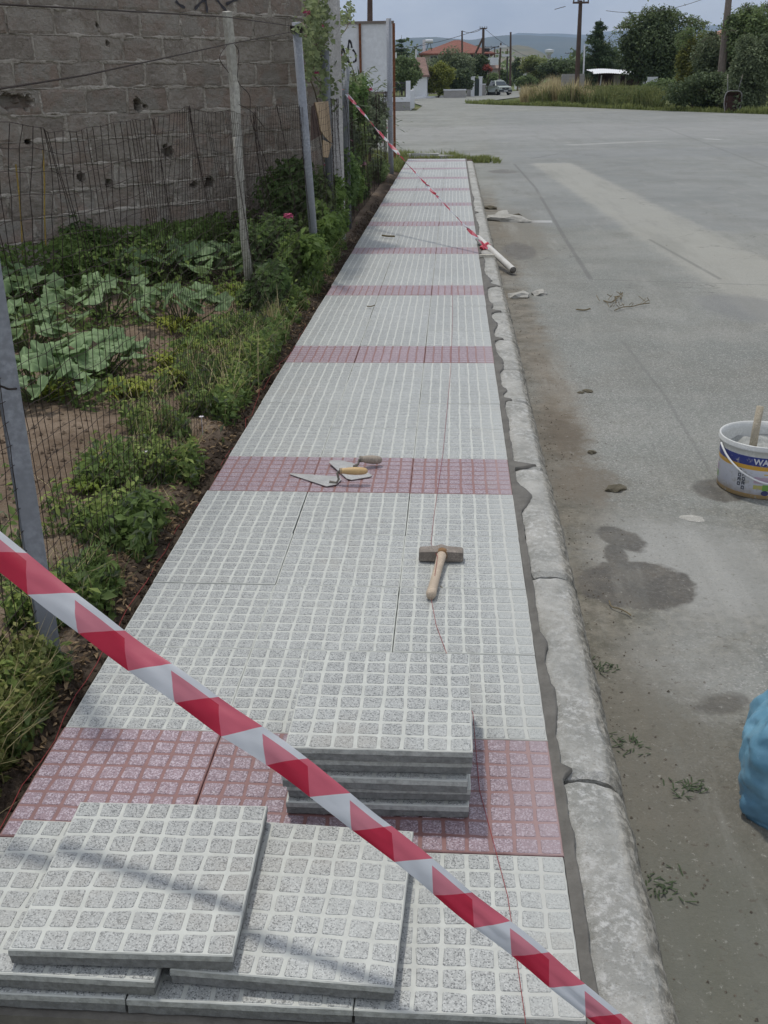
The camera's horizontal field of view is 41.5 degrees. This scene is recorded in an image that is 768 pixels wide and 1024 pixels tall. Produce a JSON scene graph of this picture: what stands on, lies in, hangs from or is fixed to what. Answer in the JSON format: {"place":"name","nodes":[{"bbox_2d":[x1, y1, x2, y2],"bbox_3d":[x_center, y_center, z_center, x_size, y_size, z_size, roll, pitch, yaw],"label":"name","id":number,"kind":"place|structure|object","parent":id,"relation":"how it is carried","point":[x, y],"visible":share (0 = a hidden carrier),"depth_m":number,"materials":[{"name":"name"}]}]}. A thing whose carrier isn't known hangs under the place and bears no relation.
{"place":"outdoors","nodes":[
{"label":"outdoors","id":0,"kind":"place"},
{"bbox_2d":[0,166,403,832],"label":"garden ground","id":1,"kind":"structure","parent":0,"point":[378,194],"depth_m":4.77,"materials":[{"name":"soil"}]},
{"bbox_2d":[0,617,58,796],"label":"weeds","id":2,"kind":"object","parent":1,"relation":"on","point":[18,646],"visible":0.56,"depth_m":2.63,"materials":[{"name":"green plant"}]},
{"bbox_2d":[0,617,62,811],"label":"dry grass","id":3,"kind":"structure","parent":1,"relation":"on","point":[28,703],"depth_m":2.58,"materials":[{"name":"plant"}]},
{"bbox_2d":[2,261,67,312],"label":"squash plant","id":4,"kind":"object","parent":1,"relation":"on","point":[32,280],"visible":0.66,"depth_m":7.55,"materials":[{"name":"green plant"}]},
{"bbox_2d":[7,296,92,350],"bbox_3d":[-2.200,-1.177,6.424,0.854,0.322,0.782,13,27,29],"label":"squash plant","id":5,"kind":"object","parent":1,"relation":"on","point":[45,311],"visible":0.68,"depth_m":6.40,"materials":[{"name":"green plant"}]},
{"bbox_2d":[15,340,96,402],"bbox_3d":[-1.825,-0.741,5.370,0.700,0.314,0.654,1,23,4],"label":"squash plant","id":6,"kind":"object","parent":1,"relation":"on","point":[33,362],"visible":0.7,"depth_m":5.33,"materials":[{"name":"green plant"}]},
{"bbox_2d":[39,380,73,400],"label":"salad plant","id":7,"kind":"object","parent":1,"relation":"on","point":[45,391],"visible":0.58,"depth_m":5.39,"materials":[{"name":"green plant"}]},
{"bbox_2d":[57,210,110,271],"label":"bean plant","id":8,"kind":"object","parent":1,"relation":"on","point":[72,226],"visible":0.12,"depth_m":8.72,"materials":[{"name":"green plant"}]},
{"bbox_2d":[58,471,114,497],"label":"salad plant","id":9,"kind":"object","parent":1,"relation":"on","point":[90,487],"visible":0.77,"depth_m":4.14,"materials":[{"name":"green plant"}]},
{"bbox_2d":[48,326,149,378],"bbox_3d":[-1.630,-0.883,5.754,0.637,0.265,0.645,1,23,4],"label":"squash plant","id":10,"kind":"object","parent":1,"relation":"on","point":[94,359],"visible":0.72,"depth_m":5.69,"materials":[{"name":"green plant"}]},
{"bbox_2d":[41,271,169,320],"bbox_3d":[-1.983,-1.567,7.332,0.897,0.344,0.882,1,23,4],"label":"squash plant","id":11,"kind":"object","parent":1,"relation":"on","point":[68,293],"visible":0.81,"depth_m":7.25,"materials":[{"name":"green plant"}]},
{"bbox_2d":[1,257,235,484],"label":"weeds","id":12,"kind":"object","parent":1,"relation":"on","point":[96,386],"visible":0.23,"depth_m":6.20,"materials":[{"name":"green plant"}]},
{"bbox_2d":[104,376,148,400],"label":"salad plant","id":13,"kind":"object","parent":1,"relation":"on","point":[111,387],"visible":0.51,"depth_m":5.42,"materials":[{"name":"green plant"}]},
{"bbox_2d":[123,375,156,397],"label":"salad plant","id":14,"kind":"object","parent":1,"relation":"on","point":[143,384],"visible":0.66,"depth_m":5.42,"materials":[{"name":"green plant"}]},
{"bbox_2d":[0,335,299,828],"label":"string line","id":15,"kind":"object","parent":1,"relation":"on","point":[102,652],"visible":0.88,"depth_m":2.86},
{"bbox_2d":[0,208,308,325],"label":"weeds","id":16,"kind":"object","parent":1,"relation":"on","point":[74,280],"visible":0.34,"depth_m":8.40,"materials":[{"name":"green plant"}]},
{"bbox_2d":[99,233,225,282],"bbox_3d":[-1.873,-2.170,8.644,1.074,0.422,1.038,1,23,4],"label":"squash plant","id":17,"kind":"object","parent":1,"relation":"on","point":[193,249],"visible":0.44,"depth_m":8.50,"materials":[{"name":"green plant"}]},
{"bbox_2d":[145,349,187,368],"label":"salad plant","id":18,"kind":"object","parent":1,"relation":"on","point":[162,363],"visible":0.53,"depth_m":5.96,"materials":[{"name":"green plant"}]},
{"bbox_2d":[0,274,333,772],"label":"leaf litter","id":19,"kind":"object","parent":1,"relation":"on","point":[29,757],"visible":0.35,"depth_m":3.57,"materials":[{"name":"brown plant"}]},
{"bbox_2d":[147,363,198,389],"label":"salad plant","id":20,"kind":"object","parent":1,"relation":"on","point":[175,375],"visible":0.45,"depth_m":5.56,"materials":[{"name":"green plant"}]},
{"bbox_2d":[0,0,345,282],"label":"block wall","id":21,"kind":"structure","parent":1,"relation":"on","point":[37,44],"depth_m":8.88,"materials":[{"name":"grey concrete"}]},
{"bbox_2d":[0,233,345,757],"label":"grass","id":22,"kind":"structure","parent":1,"relation":"on","point":[100,531],"depth_m":3.92,"materials":[{"name":"green plant"}]},
{"bbox_2d":[0,229,347,771],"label":"weeds","id":23,"kind":"object","parent":1,"relation":"on","point":[95,598],"visible":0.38,"depth_m":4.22,"materials":[{"name":"green plant"}]},
{"bbox_2d":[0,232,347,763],"bbox_3d":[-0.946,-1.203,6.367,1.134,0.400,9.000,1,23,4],"label":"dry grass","id":24,"kind":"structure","parent":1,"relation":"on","point":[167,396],"depth_m":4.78,"materials":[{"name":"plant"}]},
{"bbox_2d":[151,312,199,334],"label":"salad plant","id":25,"kind":"object","parent":1,"relation":"on","point":[178,320],"visible":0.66,"depth_m":6.83,"materials":[{"name":"green plant"}]},
{"bbox_2d":[131,281,234,326],"bbox_3d":[-1.399,-1.401,6.934,0.668,0.291,0.623,-14,26,-29],"label":"squash plant","id":26,"kind":"object","parent":1,"relation":"on","point":[208,293],"visible":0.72,"depth_m":6.95,"materials":[{"name":"green plant"}]},
{"bbox_2d":[0,197,384,831],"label":"soil clods","id":27,"kind":"object","parent":1,"relation":"on","point":[8,801],"visible":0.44,"depth_m":4.12,"materials":[{"name":"brown soil"}]},
{"bbox_2d":[0,3,393,659],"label":"wire fence","id":28,"kind":"object","parent":1,"relation":"on","point":[14,419],"visible":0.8,"depth_m":4.05,"materials":[{"name":"grey metal"}]},
{"bbox_2d":[0,531,631,1023],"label":"barrier tape","id":29,"kind":"object","parent":28,"relation":"attached to","point":[32,577],"visible":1,"depth_m":1.75,"materials":[{"name":"red plastic"}]},
{"bbox_2d":[311,101,331,157],"bbox_3d":[-0.561,-3.436,9.153,0.016,0.501,1.464,1,23,4],"label":"cardboard","id":30,"kind":"object","parent":28,"relation":"attached to","point":[316,106],"visible":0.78,"depth_m":9.18,"materials":[{"name":"beige cardboard"}]},
{"bbox_2d":[290,0,366,161],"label":"rose bush","id":31,"kind":"object","parent":28,"relation":"attached to","point":[316,15],"visible":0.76,"depth_m":9.13,"materials":[{"name":"green plant"}]},
{"bbox_2d":[350,73,372,126],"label":"shrub","id":32,"kind":"object","parent":28,"relation":"attached to","point":[363,91],"visible":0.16,"depth_m":13.41,"materials":[{"name":"green plant"}]},
{"bbox_2d":[361,103,386,160],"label":"shrub","id":33,"kind":"object","parent":28,"relation":"attached to","point":[381,128],"visible":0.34,"depth_m":15.97,"materials":[{"name":"green plant"}]},
{"bbox_2d":[345,93,488,248],"bbox_3d":[0.263,-3.499,10.189,0.040,1.344,2.780,-13,26,-27],"label":"barrier tape","id":34,"kind":"object","parent":28,"relation":"attached to","point":[432,191],"visible":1,"depth_m":10.12,"materials":[{"name":"red plastic"}]},
{"bbox_2d":[177,240,271,281],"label":"squash plant","id":35,"kind":"object","parent":1,"relation":"on","point":[198,268],"visible":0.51,"depth_m":8.49,"materials":[{"name":"green plant"}]},
{"bbox_2d":[227,211,297,276],"bbox_3d":[-1.000,-2.237,8.721,0.639,0.658,1.163,1,23,4],"label":"shrub","id":36,"kind":"object","parent":1,"relation":"on","point":[265,232],"visible":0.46,"depth_m":8.43,"materials":[{"name":"green plant"}]},
{"bbox_2d":[234,256,292,312],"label":"shrub","id":37,"kind":"object","parent":1,"relation":"on","point":[286,282],"visible":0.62,"depth_m":7.11,"materials":[{"name":"green plant"}]},
{"bbox_2d":[251,162,318,232],"bbox_3d":[-0.941,-2.920,9.866,0.724,0.997,1.121,1,23,4],"label":"shrub","id":38,"kind":"object","parent":1,"relation":"on","point":[261,201],"visible":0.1,"depth_m":9.55,"materials":[{"name":"green plant"}]},
{"bbox_2d":[263,154,323,223],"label":"shrub","id":39,"kind":"object","parent":1,"relation":"on","point":[286,180],"visible":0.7,"depth_m":9.41,"materials":[{"name":"green plant"}]},
{"bbox_2d":[273,227,329,283],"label":"shrub","id":40,"kind":"object","parent":1,"relation":"on","point":[313,248],"visible":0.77,"depth_m":7.92,"materials":[{"name":"green plant"}]},
{"bbox_2d":[303,198,345,263],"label":"shrub","id":41,"kind":"object","parent":1,"relation":"on","point":[331,226],"visible":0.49,"depth_m":9.12,"materials":[{"name":"green plant"}]},
{"bbox_2d":[314,165,339,214],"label":"shrub","id":42,"kind":"object","parent":1,"relation":"on","point":[327,191],"visible":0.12,"depth_m":9.94,"materials":[{"name":"green plant"}]},
{"bbox_2d":[319,169,351,238],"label":"shrub","id":43,"kind":"object","parent":1,"relation":"on","point":[341,195],"visible":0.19,"depth_m":10.39,"materials":[{"name":"green plant"}]},
{"bbox_2d":[345,147,362,206],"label":"shrub","id":44,"kind":"object","parent":1,"relation":"on","point":[354,189],"visible":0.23,"depth_m":11.52,"materials":[{"name":"green plant"}]},
{"bbox_2d":[340,21,395,157],"bbox_3d":[-0.505,-8.669,21.039,1.485,2.730,0.060,1,23,4],"label":"notice board","id":45,"kind":"object","parent":1,"relation":"on","point":[364,42],"visible":0.37,"depth_m":20.72,"materials":[{"name":"white metal"}]},
{"bbox_2d":[330,66,412,169],"bbox_3d":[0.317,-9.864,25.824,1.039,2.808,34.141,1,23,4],"label":"oleander","id":46,"kind":"object","parent":1,"relation":"on","point":[360,105],"visible":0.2,"depth_m":16.58,"materials":[{"name":"green plant"}]},
{"bbox_2d":[364,159,390,182],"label":"shrub","id":47,"kind":"object","parent":1,"relation":"on","point":[384,170],"visible":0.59,"depth_m":16.70,"materials":[{"name":"green plant"}]},
{"bbox_2d":[365,149,410,171],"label":"weeds","id":48,"kind":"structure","parent":1,"relation":"on","point":[399,162],"depth_m":20.84,"materials":[{"name":"green plant"}]},
{"bbox_2d":[0,159,586,1023],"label":"pavement","id":49,"kind":"structure","parent":0,"point":[272,573],"depth_m":3.06,"materials":[{"name":"grey tile"}]},
{"bbox_2d":[0,820,163,994],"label":"paving tile","id":50,"kind":"object","parent":49,"relation":"on","point":[28,855],"visible":0.34,"depth_m":1.87,"materials":[{"name":"grey stone"}]},
{"bbox_2d":[8,802,267,969],"bbox_3d":[-0.452,0.708,1.959,0.400,0.039,0.400,0,23,3],"label":"paving tile","id":51,"kind":"object","parent":50,"relation":"on","point":[146,885],"visible":1,"depth_m":1.91,"materials":[{"name":"grey stone"}]},
{"bbox_2d":[170,822,413,1000],"bbox_3d":[-0.158,0.751,1.954,0.400,0.039,0.400,2,23,6],"label":"paving tile","id":52,"kind":"object","parent":49,"relation":"on","point":[325,910],"visible":0.71,"depth_m":1.89,"materials":[{"name":"grey stone"}]},
{"bbox_2d":[290,467,367,486],"bbox_3d":[-0.233,-0.152,4.057,0.342,0.074,0.112,5,24,12],"label":"trowel","id":53,"kind":"object","parent":49,"relation":"on","point":[324,480],"visible":1,"depth_m":4.04,"materials":[{"name":"metal"}]},
{"bbox_2d":[329,455,381,479],"bbox_3d":[-0.124,-0.191,4.163,0.224,0.049,0.207,1,23,4],"label":"trowel","id":54,"kind":"object","parent":49,"relation":"on","point":[368,459],"visible":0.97,"depth_m":4.20,"materials":[{"name":"metal"}]},
{"bbox_2d":[286,793,468,817],"bbox_3d":[-0.004,0.570,2.384,0.399,0.036,0.400,1,23,3],"label":"paving tile","id":55,"kind":"object","parent":49,"relation":"on","point":[400,807],"visible":0.11,"depth_m":2.20,"materials":[{"name":"grey stone"}]},
{"bbox_2d":[287,774,470,800],"bbox_3d":[-0.002,0.533,2.380,0.400,0.036,0.400,1,23,3],"label":"paving tile","id":56,"kind":"object","parent":55,"relation":"on","point":[358,793],"visible":0.04,"depth_m":2.20,"materials":[{"name":"grey stone"}]},
{"bbox_2d":[282,771,467,792],"bbox_3d":[-0.007,0.505,2.351,0.400,0.036,0.400,1,23,4],"label":"paving tile","id":57,"kind":"object","parent":56,"relation":"on","point":[421,782],"visible":0.13,"depth_m":2.17,"materials":[{"name":"grey stone"}]},
{"bbox_2d":[310,760,471,773],"bbox_3d":[-0.002,0.467,2.350,0.400,0.036,0.399,0,23,3],"label":"paving tile","id":58,"kind":"object","parent":57,"relation":"on","point":[355,766],"visible":0.08,"depth_m":2.17,"materials":[{"name":"grey stone"}]},
{"bbox_2d":[286,651,472,763],"bbox_3d":[0.000,0.438,2.325,0.400,0.036,0.400,1,23,3],"label":"paving tile","id":59,"kind":"object","parent":58,"relation":"on","point":[382,707],"visible":0.98,"depth_m":2.27,"materials":[{"name":"grey stone"}]},
{"bbox_2d":[419,544,463,599],"bbox_3d":[0.182,0.190,3.264,0.148,0.046,0.326,1,23,4],"label":"hammer","id":60,"kind":"object","parent":49,"relation":"on","point":[444,553],"visible":0.98,"depth_m":3.36,"materials":[{"name":"brown wood"}]},
{"bbox_2d":[431,301,525,1023],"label":"string line","id":61,"kind":"object","parent":49,"relation":"on","point":[473,722],"visible":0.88,"depth_m":2.33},
{"bbox_2d":[367,148,502,163],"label":"grass","id":62,"kind":"structure","parent":0,"point":[485,158],"depth_m":22.14,"materials":[{"name":"green plant"}]},
{"bbox_2d":[380,86,527,95],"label":"yard","id":63,"kind":"structure","parent":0,"point":[397,92],"depth_m":152.68,"materials":[{"name":"grey plant"}]},
{"bbox_2d":[378,81,414,110],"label":"railed wall","id":64,"kind":"structure","parent":63,"relation":"on","point":[407,100],"depth_m":63.47,"materials":[{"name":"grey concrete"}]},
{"bbox_2d":[395,54,422,95],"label":"tree","id":65,"kind":"object","parent":63,"relation":"on","point":[406,69],"visible":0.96,"depth_m":100.18,"materials":[{"name":"green plant"}]},
{"bbox_2d":[395,49,430,97],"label":"house","id":66,"kind":"structure","parent":63,"relation":"on","point":[421,88],"depth_m":111.52,"materials":[{"name":"white paint"}]},
{"bbox_2d":[418,40,498,93],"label":"house","id":67,"kind":"structure","parent":0,"point":[470,49],"depth_m":152.16,"materials":[{"name":"ceramic"}]},
{"bbox_2d":[410,97,519,110],"bbox_3d":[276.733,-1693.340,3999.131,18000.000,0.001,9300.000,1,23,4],"label":"terrain","id":68,"kind":"structure","parent":0,"point":[417,106],"depth_m":86.08,"materials":[{"name":"green plant"}]},
{"bbox_2d":[534,57,569,81],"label":"tree","id":69,"kind":"object","parent":68,"relation":"on","point":[549,66],"visible":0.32,"depth_m":137.41,"materials":[{"name":"green plant"}]},
{"bbox_2d":[395,35,621,59],"bbox_3d":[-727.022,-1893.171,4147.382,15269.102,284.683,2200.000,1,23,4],"label":"hills","id":70,"kind":"structure","parent":0,"point":[560,46],"depth_m":4724.73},
{"bbox_2d":[491,45,551,80],"bbox_3d":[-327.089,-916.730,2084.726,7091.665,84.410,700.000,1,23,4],"label":"hills","id":71,"kind":"structure","parent":0,"point":[526,51],"depth_m":2259.99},
{"bbox_2d":[340,0,767,39],"label":"sky","id":72,"kind":"structure","parent":0,"point":[411,18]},
{"bbox_2d":[371,91,767,1023],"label":"road","id":73,"kind":"structure","parent":0,"point":[639,207],"depth_m":5.09,"materials":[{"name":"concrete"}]},
{"bbox_2d":[428,60,457,97],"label":"tree","id":74,"kind":"object","parent":73,"relation":"on","point":[442,74],"visible":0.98,"depth_m":114.88,"materials":[{"name":"green plant"}]},
{"bbox_2d":[426,45,475,87],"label":"tree","id":75,"kind":"object","parent":73,"relation":"on","point":[458,60],"visible":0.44,"depth_m":124.67,"materials":[{"name":"green plant"}]},
{"bbox_2d":[450,67,474,92],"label":"tree","id":76,"kind":"object","parent":73,"relation":"on","point":[464,80],"visible":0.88,"depth_m":117.48,"materials":[{"name":"green plant"}]},
{"bbox_2d":[471,53,489,79],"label":"tree","id":77,"kind":"object","parent":73,"relation":"on","point":[481,60],"visible":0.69,"depth_m":130.41,"materials":[{"name":"green plant"}]},
{"bbox_2d":[486,80,511,94],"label":"pickup truck","id":78,"kind":"object","parent":73,"relation":"on","point":[498,87],"visible":0.93,"depth_m":130.11,"materials":[{"name":"silver metal"}]},
{"bbox_2d":[487,214,532,222],"bbox_3d":[1.565,-3.667,12.636,0.677,0.094,0.241,15,28,33],"label":"rubble","id":79,"kind":"object","parent":73,"relation":"on","point":[508,218],"visible":0.97,"depth_m":12.55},
{"bbox_2d":[516,55,547,86],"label":"tree","id":80,"kind":"object","parent":73,"relation":"on","point":[529,64],"visible":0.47,"depth_m":155.66,"materials":[{"name":"green plant"}]},
{"bbox_2d":[467,161,678,1023],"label":"kerb","id":81,"kind":"structure","parent":73,"relation":"on","point":[628,966],"depth_m":2.43,"materials":[{"name":"concrete"}]},
{"bbox_2d":[475,235,515,272],"bbox_3d":[1.013,-2.431,9.535,0.123,0.200,1.070,-5,23,-11],"label":"pipe","id":82,"kind":"object","parent":81,"relation":"on","point":[505,263],"visible":0.88,"depth_m":9.41,"materials":[{"name":"white plastic"}]},
{"bbox_2d":[465,159,598,1023],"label":"mortar joint","id":83,"kind":"object","parent":81,"relation":"on","point":[522,498],"visible":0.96,"depth_m":2.64,"materials":[{"name":"grey concrete"}]},
{"bbox_2d":[645,864,697,901],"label":"weed","id":84,"kind":"object","parent":73,"relation":"on","point":[663,886],"visible":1,"depth_m":2.18,"materials":[{"name":"green plant"}]},
{"bbox_2d":[663,777,708,798],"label":"weed","id":85,"kind":"object","parent":73,"relation":"on","point":[692,788],"visible":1,"depth_m":2.49,"materials":[{"name":"green plant"}]},
{"bbox_2d":[716,421,767,499],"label":"bucket","id":86,"kind":"object","parent":73,"relation":"on","point":[742,470],"visible":0.97,"depth_m":4.20,"materials":[{"name":"white plastic"}]},
{"bbox_2d":[749,406,763,445],"bbox_3d":[1.548,-0.326,4.228,0.047,0.237,0.050,1,23,4],"label":"stick","id":87,"kind":"object","parent":86,"relation":"in","point":[755,431],"visible":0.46,"depth_m":4.20,"materials":[{"name":"beige wood"}]},
{"bbox_2d":[738,689,767,829],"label":"sack","id":88,"kind":"object","parent":73,"relation":"on","point":[753,778],"visible":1,"depth_m":2.34,"materials":[{"name":"blue plastic"}]},
{"bbox_2d":[465,96,767,113],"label":"verge","id":89,"kind":"structure","parent":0,"point":[665,104],"depth_m":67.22,"materials":[{"name":"green plant"}]},
{"bbox_2d":[517,73,625,102],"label":"dry tall grass","id":90,"kind":"structure","parent":89,"relation":"on","point":[525,93],"depth_m":71.32,"materials":[{"name":"plant"}]},
{"bbox_2d":[573,0,588,83],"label":"utility pole","id":91,"kind":"object","parent":89,"relation":"on","point":[578,49],"visible":0.89,"depth_m":70.62,"materials":[{"name":"brown wood"}]},
{"bbox_2d":[528,81,666,109],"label":"tall weeds","id":92,"kind":"object","parent":89,"relation":"on","point":[644,100],"visible":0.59,"depth_m":64.30,"materials":[{"name":"green plant"}]},
{"bbox_2d":[572,18,625,88],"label":"conifer","id":93,"kind":"object","parent":89,"relation":"on","point":[603,53],"visible":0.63,"depth_m":84.12,"materials":[{"name":"green plant"}]},
{"bbox_2d":[587,69,645,87],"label":"canopy","id":94,"kind":"object","parent":89,"relation":"on","point":[611,75],"visible":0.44,"depth_m":76.26,"materials":[{"name":"white metal"}]},
{"bbox_2d":[603,0,710,84],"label":"tree","id":95,"kind":"object","parent":89,"relation":"on","point":[647,48],"visible":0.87,"depth_m":68.79,"materials":[{"name":"green plant"}]},
{"bbox_2d":[674,25,711,106],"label":"tree","id":96,"kind":"object","parent":89,"relation":"on","point":[682,57],"visible":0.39,"depth_m":60.48,"materials":[{"name":"green plant"}]},
{"bbox_2d":[653,67,767,107],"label":"bush","id":97,"kind":"object","parent":89,"relation":"on","point":[692,92],"visible":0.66,"depth_m":54.85,"materials":[{"name":"green plant"}]},
{"bbox_2d":[687,30,735,104],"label":"tree","id":98,"kind":"object","parent":89,"relation":"on","point":[706,53],"visible":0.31,"depth_m":56.58,"materials":[{"name":"green plant"}]},
{"bbox_2d":[717,0,731,99],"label":"utility pole","id":99,"kind":"object","parent":89,"relation":"on","point":[723,48],"visible":0.49,"depth_m":54.94,"materials":[{"name":"brown wood"}]},
{"bbox_2d":[724,74,742,110],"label":"wheelbarrow","id":100,"kind":"object","parent":89,"relation":"on","point":[729,98],"visible":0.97,"depth_m":51.72,"materials":[{"name":"grey metal"}]},
{"bbox_2d":[713,0,767,64],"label":"tree","id":101,"kind":"object","parent":89,"relation":"on","point":[746,20],"visible":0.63,"depth_m":54.20,"materials":[{"name":"green plant"}]},
{"bbox_2d":[718,29,767,109],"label":"tree","id":102,"kind":"object","parent":89,"relation":"on","point":[750,64],"visible":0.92,"depth_m":51.24,"materials":[{"name":"green plant"}]},
{"bbox_2d":[512,25,722,41],"bbox_3d":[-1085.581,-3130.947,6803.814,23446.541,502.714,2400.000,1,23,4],"label":"hills","id":103,"kind":"structure","parent":0,"point":[710,27],"depth_m":7535.76,"materials":[{"name":"green plant"}]},
{"bbox_2d":[489,204,766,1023],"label":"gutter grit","id":104,"kind":"object","parent":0,"point":[695,893],"visible":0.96,"depth_m":2.89,"materials":[{"name":"grey gravel"}]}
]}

